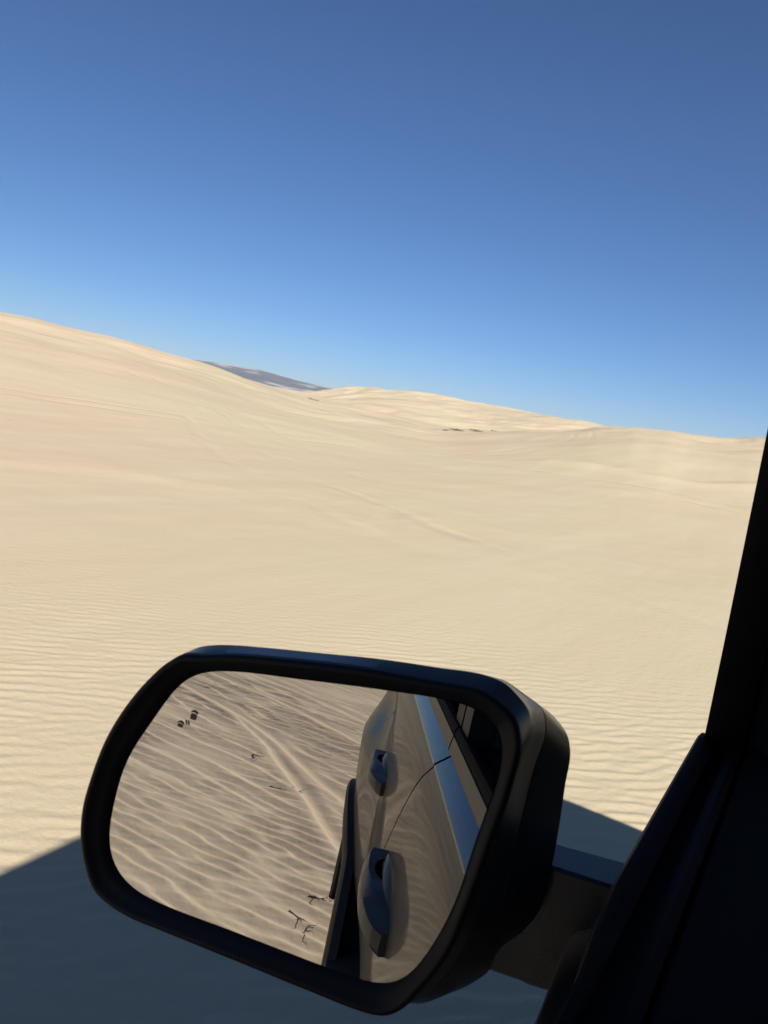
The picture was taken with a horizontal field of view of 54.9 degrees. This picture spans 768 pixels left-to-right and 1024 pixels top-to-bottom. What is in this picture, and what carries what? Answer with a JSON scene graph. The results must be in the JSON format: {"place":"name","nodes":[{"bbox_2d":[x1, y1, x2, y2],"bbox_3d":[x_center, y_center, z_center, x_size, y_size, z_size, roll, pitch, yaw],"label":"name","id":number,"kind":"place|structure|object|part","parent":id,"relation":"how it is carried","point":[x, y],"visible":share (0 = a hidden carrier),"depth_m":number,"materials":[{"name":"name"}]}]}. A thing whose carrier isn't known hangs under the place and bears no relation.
{"place":"outdoors","nodes":[
{"label":"outdoors","id":0,"kind":"place"},
{"bbox_2d":[195,360,331,391],"bbox_3d":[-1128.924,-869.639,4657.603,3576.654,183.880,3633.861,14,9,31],"label":"distant hills","id":1,"kind":"structure","parent":0,"point":[267,378],"depth_m":4659.95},
{"bbox_2d":[0,312,765,1023],"bbox_3d":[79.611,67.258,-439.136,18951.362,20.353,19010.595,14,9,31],"label":"sand dunes","id":2,"kind":"structure","parent":0,"point":[574,578],"depth_m":7.15,"materials":[{"name":"beige sand"}]},
{"bbox_2d":[81,430,767,1023],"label":"parked car","id":3,"kind":"object","parent":2,"relation":"on","point":[373,836],"visible":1,"depth_m":0.39,"materials":[{"name":"black plastic"}]},
{"bbox_3d":[-0.059,0.405,0.089,0.227,1.365,1.537,14,9,31],"label":"door","id":4,"kind":"part","parent":3,"relation":"part of","materials":[{"name":"grey paint"}]},
{"bbox_2d":[0,0,767,437],"label":"sky","id":5,"kind":"structure","parent":0,"point":[558,208],"materials":[{"name":"blue"}]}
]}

